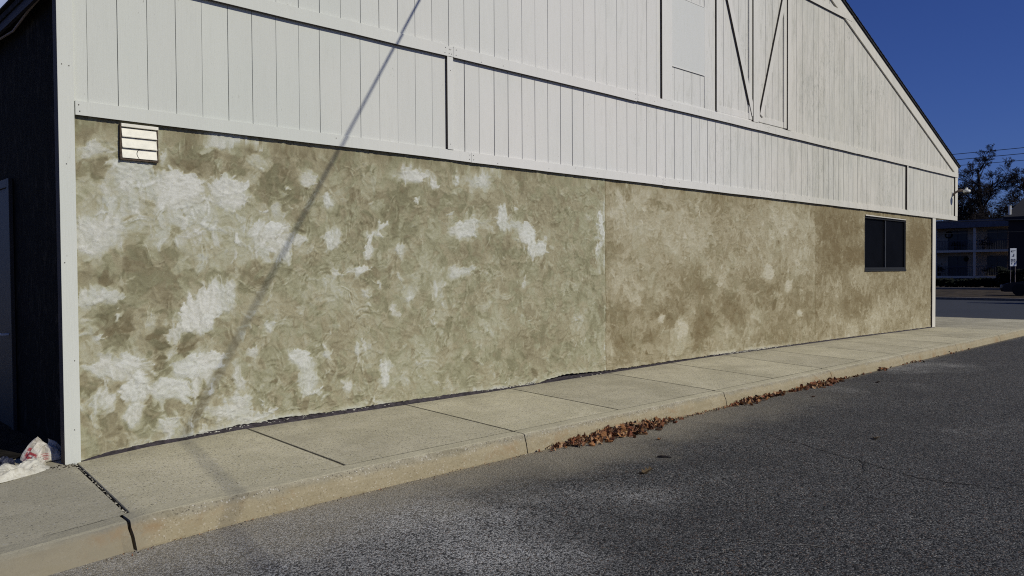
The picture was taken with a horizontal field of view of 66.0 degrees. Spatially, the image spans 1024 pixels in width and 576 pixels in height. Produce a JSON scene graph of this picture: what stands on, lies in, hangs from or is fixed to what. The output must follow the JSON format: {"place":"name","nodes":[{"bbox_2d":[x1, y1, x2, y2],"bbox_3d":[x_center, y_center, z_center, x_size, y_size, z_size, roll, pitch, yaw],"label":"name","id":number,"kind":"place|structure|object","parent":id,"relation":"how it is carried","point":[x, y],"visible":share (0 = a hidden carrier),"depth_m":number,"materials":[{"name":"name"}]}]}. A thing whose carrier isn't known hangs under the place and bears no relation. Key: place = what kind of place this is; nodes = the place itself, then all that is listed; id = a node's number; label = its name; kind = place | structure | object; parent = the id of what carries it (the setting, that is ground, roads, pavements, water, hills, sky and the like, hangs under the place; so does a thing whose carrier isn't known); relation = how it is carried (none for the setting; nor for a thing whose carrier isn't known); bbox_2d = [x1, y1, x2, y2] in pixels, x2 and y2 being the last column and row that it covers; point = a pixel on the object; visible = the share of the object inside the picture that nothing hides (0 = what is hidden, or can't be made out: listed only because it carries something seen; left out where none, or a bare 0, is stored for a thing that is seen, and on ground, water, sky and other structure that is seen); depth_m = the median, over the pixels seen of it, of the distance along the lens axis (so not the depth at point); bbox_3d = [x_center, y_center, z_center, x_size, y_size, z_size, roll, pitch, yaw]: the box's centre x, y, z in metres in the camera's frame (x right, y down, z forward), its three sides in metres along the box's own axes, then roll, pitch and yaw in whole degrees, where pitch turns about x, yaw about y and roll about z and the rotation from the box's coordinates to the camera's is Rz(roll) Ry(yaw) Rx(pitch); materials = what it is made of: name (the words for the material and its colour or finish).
{"place":"outdoors","nodes":[
{"label":"outdoors","id":0,"kind":"place"},
{"bbox_2d":[0,456,14,465],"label":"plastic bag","id":1,"kind":"object","parent":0,"point":[4,459],"visible":0.52,"depth_m":5.93,"materials":[{"name":"plastic"}]},
{"bbox_2d":[0,317,1023,546],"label":"sidewalk","id":2,"kind":"structure","parent":0,"point":[50,501],"depth_m":6.90,"materials":[{"name":"concrete"}]},
{"bbox_2d":[0,421,33,458],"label":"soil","id":3,"kind":"structure","parent":2,"relation":"on","point":[14,443],"depth_m":6.80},
{"bbox_2d":[0,459,49,482],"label":"plastic bag","id":4,"kind":"object","parent":2,"relation":"on","point":[9,472],"visible":1,"depth_m":5.72,"materials":[{"name":"plastic"}]},
{"bbox_2d":[26,456,45,464],"bbox_3d":[-3.625,1.321,5.989,0.144,0.078,0.160,-1,1,-10],"label":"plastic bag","id":5,"kind":"object","parent":2,"relation":"on","point":[42,460],"visible":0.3,"depth_m":6.00,"materials":[{"name":"plastic"}]},
{"bbox_2d":[20,437,60,461],"bbox_3d":[-3.645,1.255,6.139,0.193,0.205,0.270,0,2,31],"label":"plastic bag","id":6,"kind":"object","parent":2,"relation":"on","point":[38,447],"visible":0.82,"depth_m":6.10,"materials":[{"name":"white plastic"}]},
{"bbox_2d":[46,463,74,469],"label":"corner dirt","id":7,"kind":"structure","parent":2,"relation":"on","point":[72,464],"depth_m":5.95,"materials":[{"name":"soil"}]},
{"bbox_2d":[75,408,722,568],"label":"gravel","id":8,"kind":"structure","parent":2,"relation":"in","point":[177,541],"depth_m":5.44,"materials":[{"name":"black gravel"}]},
{"bbox_2d":[43,340,961,536],"bbox_3d":[4.326,1.162,12.226,29.200,0.139,2.020,-2,2,-44],"label":"joint filler","id":9,"kind":"object","parent":2,"relation":"on","point":[121,516],"visible":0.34,"depth_m":6.15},
{"bbox_2d":[0,328,1023,575],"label":"kerb","id":10,"kind":"structure","parent":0,"point":[150,526],"depth_m":5.69,"materials":[{"name":"beige concrete"}]},
{"bbox_2d":[0,0,1023,220],"label":"sky","id":11,"kind":"structure","parent":0,"point":[961,61],"materials":[{"name":"blue"}]},
{"bbox_2d":[48,336,1023,575],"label":"asphalt drive","id":12,"kind":"structure","parent":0,"point":[720,481],"depth_m":5.40,"materials":[{"name":"grey asphalt"}]},
{"bbox_2d":[538,416,683,451],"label":"leaf litter","id":13,"kind":"object","parent":12,"relation":"on","point":[608,434],"visible":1,"depth_m":7.64,"materials":[{"name":"brown plant"}]},
{"bbox_2d":[639,466,653,473],"bbox_3d":[1.075,1.449,6.271,0.155,0.065,0.092,-2,2,-44],"label":"fallen leaf","id":14,"kind":"object","parent":12,"relation":"on","point":[646,470],"visible":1,"depth_m":6.28,"materials":[{"name":"brown plant"}]},
{"bbox_2d":[676,405,732,417],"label":"leaf litter","id":15,"kind":"object","parent":12,"relation":"on","point":[698,413],"visible":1,"depth_m":8.88,"materials":[{"name":"brown plant"}]},
{"bbox_2d":[686,540,822,573],"bbox_3d":[1.275,1.507,4.420,1.083,0.001,0.372,-1,2,-34],"label":"pavement crack","id":16,"kind":"object","parent":12,"relation":"on","point":[753,544],"visible":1,"depth_m":4.61,"materials":[{"name":"black asphalt"}]},
{"bbox_2d":[731,372,870,405],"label":"leaf litter","id":17,"kind":"object","parent":12,"relation":"on","point":[757,399],"visible":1,"depth_m":10.35,"materials":[{"name":"brown plant"}]},
{"bbox_2d":[777,438,1021,491],"bbox_3d":[3.121,1.464,5.798,1.166,0.001,3.427,-1,2,-38],"label":"pavement crack","id":18,"kind":"object","parent":12,"relation":"on","point":[892,470],"visible":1,"depth_m":6.26,"materials":[{"name":"black asphalt"}]},
{"bbox_2d":[877,348,969,370],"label":"leaf litter","id":19,"kind":"object","parent":12,"relation":"on","point":[882,368],"visible":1,"depth_m":13.21,"materials":[{"name":"brown plant"}]},
{"bbox_2d":[935,299,1023,319],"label":"parking lot","id":20,"kind":"structure","parent":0,"point":[983,309],"depth_m":30.18,"materials":[{"name":"grey asphalt"}]},
{"bbox_2d":[935,289,1023,297],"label":"grass verge","id":21,"kind":"object","parent":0,"point":[969,293],"depth_m":45.14,"materials":[{"name":"green plant"}]},
{"bbox_2d":[1000,281,1023,295],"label":"parked car","id":22,"kind":"object","parent":21,"relation":"on","point":[1016,288],"visible":1,"depth_m":41.19,"materials":[{"name":"paint"}]},
{"bbox_2d":[936,219,1023,222],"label":"power line","id":23,"kind":"object","parent":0,"point":[984,220],"visible":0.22,"depth_m":54.94,"materials":[{"name":"rubber"}]},
{"bbox_2d":[953,147,1023,154],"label":"power line","id":24,"kind":"object","parent":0,"point":[986,151],"visible":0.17,"depth_m":54.79,"materials":[{"name":"rubber"}]},
{"bbox_2d":[956,153,1023,159],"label":"power line","id":25,"kind":"object","parent":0,"point":[990,156],"visible":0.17,"depth_m":54.58,"materials":[{"name":"rubber"}]},
{"bbox_2d":[960,160,1023,165],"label":"power line","id":26,"kind":"object","parent":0,"point":[994,162],"visible":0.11,"depth_m":54.39,"materials":[{"name":"rubber"}]},
{"label":"ground","id":27,"kind":"structure","parent":0,"visible":0},
{"bbox_2d":[0,0,960,464],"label":"commercial building","id":28,"kind":"structure","parent":27,"relation":"on","point":[324,208],"depth_m":8.41,"materials":[{"name":"paint"}]},
{"bbox_2d":[0,178,17,429],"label":"side door","id":29,"kind":"structure","parent":28,"relation":"in","point":[8,370],"depth_m":7.41,"materials":[{"name":"paint"}]},
{"bbox_2d":[119,123,158,162],"bbox_3d":[-3.019,-1.169,6.379,0.296,0.288,0.060,-2,2,-44],"label":"wall vent","id":30,"kind":"object","parent":28,"relation":"attached to","point":[136,144],"depth_m":6.36,"materials":[{"name":"metal"}]},
{"bbox_2d":[715,0,752,119],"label":"loft door","id":31,"kind":"structure","parent":28,"relation":"in","point":[747,80],"depth_m":12.79,"materials":[{"name":"paint"}]},
{"bbox_2d":[759,0,786,128],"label":"loft door","id":32,"kind":"structure","parent":28,"relation":"in","point":[782,15],"depth_m":13.71,"materials":[{"name":"paint"}]},
{"bbox_2d":[864,215,905,271],"bbox_3d":[8.204,-0.971,17.378,2.410,1.205,0.120,-2,2,-44],"label":"window","id":33,"kind":"structure","parent":28,"relation":"in","point":[885,237],"depth_m":17.39,"materials":[{"name":"glass"}]},
{"bbox_2d":[952,188,970,196],"bbox_3d":[11.504,-2.457,20.204,0.176,0.205,0.429,-2,2,-44],"label":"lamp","id":34,"kind":"object","parent":28,"relation":"attached to","point":[966,191],"visible":1,"depth_m":20.11,"materials":[{"name":"white metal"}]},
{"bbox_2d":[935,287,999,289],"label":"verge edging","id":35,"kind":"object","parent":27,"relation":"on","point":[969,288],"visible":0.1,"depth_m":53.13,"materials":[{"name":"grey concrete"}]},
{"bbox_2d":[945,192,992,220],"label":"bare tree","id":36,"kind":"object","parent":27,"relation":"on","point":[960,216],"visible":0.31,"depth_m":97.90,"materials":[{"name":"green plant"}]},
{"bbox_2d":[935,277,1007,287],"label":"hedge","id":37,"kind":"object","parent":27,"relation":"on","point":[985,282],"visible":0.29,"depth_m":63.09,"materials":[{"name":"green plant"}]},
{"bbox_2d":[936,218,1007,279],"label":"apartment block","id":38,"kind":"structure","parent":27,"relation":"on","point":[951,259],"depth_m":83.12,"materials":[{"name":"concrete"}]},
{"bbox_2d":[937,263,947,275],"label":"potted plant","id":39,"kind":"object","parent":38,"relation":"on","point":[940,269],"visible":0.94,"depth_m":85.07,"materials":[{"name":"green plant"}]},
{"bbox_2d":[948,256,966,275],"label":"balcony door","id":40,"kind":"structure","parent":38,"relation":"in","point":[952,260],"depth_m":84.60,"materials":[{"name":"paint"}]},
{"bbox_2d":[948,230,966,249],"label":"balcony door","id":41,"kind":"structure","parent":38,"relation":"in","point":[955,237],"depth_m":84.48,"materials":[{"name":"paint"}]},
{"bbox_2d":[979,236,992,249],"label":"potted plant","id":42,"kind":"object","parent":38,"relation":"on","point":[983,247],"visible":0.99,"depth_m":81.97,"materials":[{"name":"green plant"}]},
{"bbox_2d":[982,265,992,275],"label":"potted plant","id":43,"kind":"object","parent":38,"relation":"on","point":[986,270],"visible":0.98,"depth_m":81.82,"materials":[{"name":"green plant"}]},
{"bbox_2d":[987,256,1007,275],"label":"balcony door","id":44,"kind":"structure","parent":38,"relation":"in","point":[991,260],"depth_m":82.01,"materials":[{"name":"paint"}]},
{"bbox_2d":[987,229,1007,248],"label":"balcony door","id":45,"kind":"structure","parent":38,"relation":"in","point":[1004,235],"depth_m":81.82,"materials":[{"name":"paint"}]},
{"bbox_2d":[936,143,1021,220],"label":"bare tree","id":46,"kind":"object","parent":27,"relation":"on","point":[979,193],"visible":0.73,"depth_m":97.85,"materials":[{"name":"brown plant"}]},
{"bbox_2d":[935,297,1023,300],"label":"kerb","id":47,"kind":"structure","parent":27,"relation":"on","point":[979,298],"depth_m":38.40,"materials":[{"name":"concrete"}]},
{"bbox_2d":[968,202,1007,219],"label":"bare tree","id":48,"kind":"object","parent":27,"relation":"on","point":[984,214],"visible":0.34,"depth_m":91.67,"materials":[{"name":"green plant"}]},
{"bbox_2d":[994,167,1023,214],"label":"bare tree","id":49,"kind":"object","parent":27,"relation":"on","point":[1015,200],"visible":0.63,"depth_m":96.58,"materials":[{"name":"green plant"}]},
{"bbox_2d":[995,266,1023,285],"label":"shrub","id":50,"kind":"object","parent":27,"relation":"on","point":[1003,273],"visible":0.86,"depth_m":60.56,"materials":[{"name":"green plant"}]},
{"bbox_2d":[1003,198,1023,269],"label":"brick house","id":51,"kind":"structure","parent":27,"relation":"on","point":[1015,225],"depth_m":67.48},
{"label":"road","id":52,"kind":"structure","parent":0,"visible":0},
{"bbox_2d":[1010,248,1015,282],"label":"street sign","id":53,"kind":"object","parent":52,"relation":"on","point":[1012,256],"visible":0.94,"depth_m":52.87,"materials":[{"name":"metal"}]}
]}

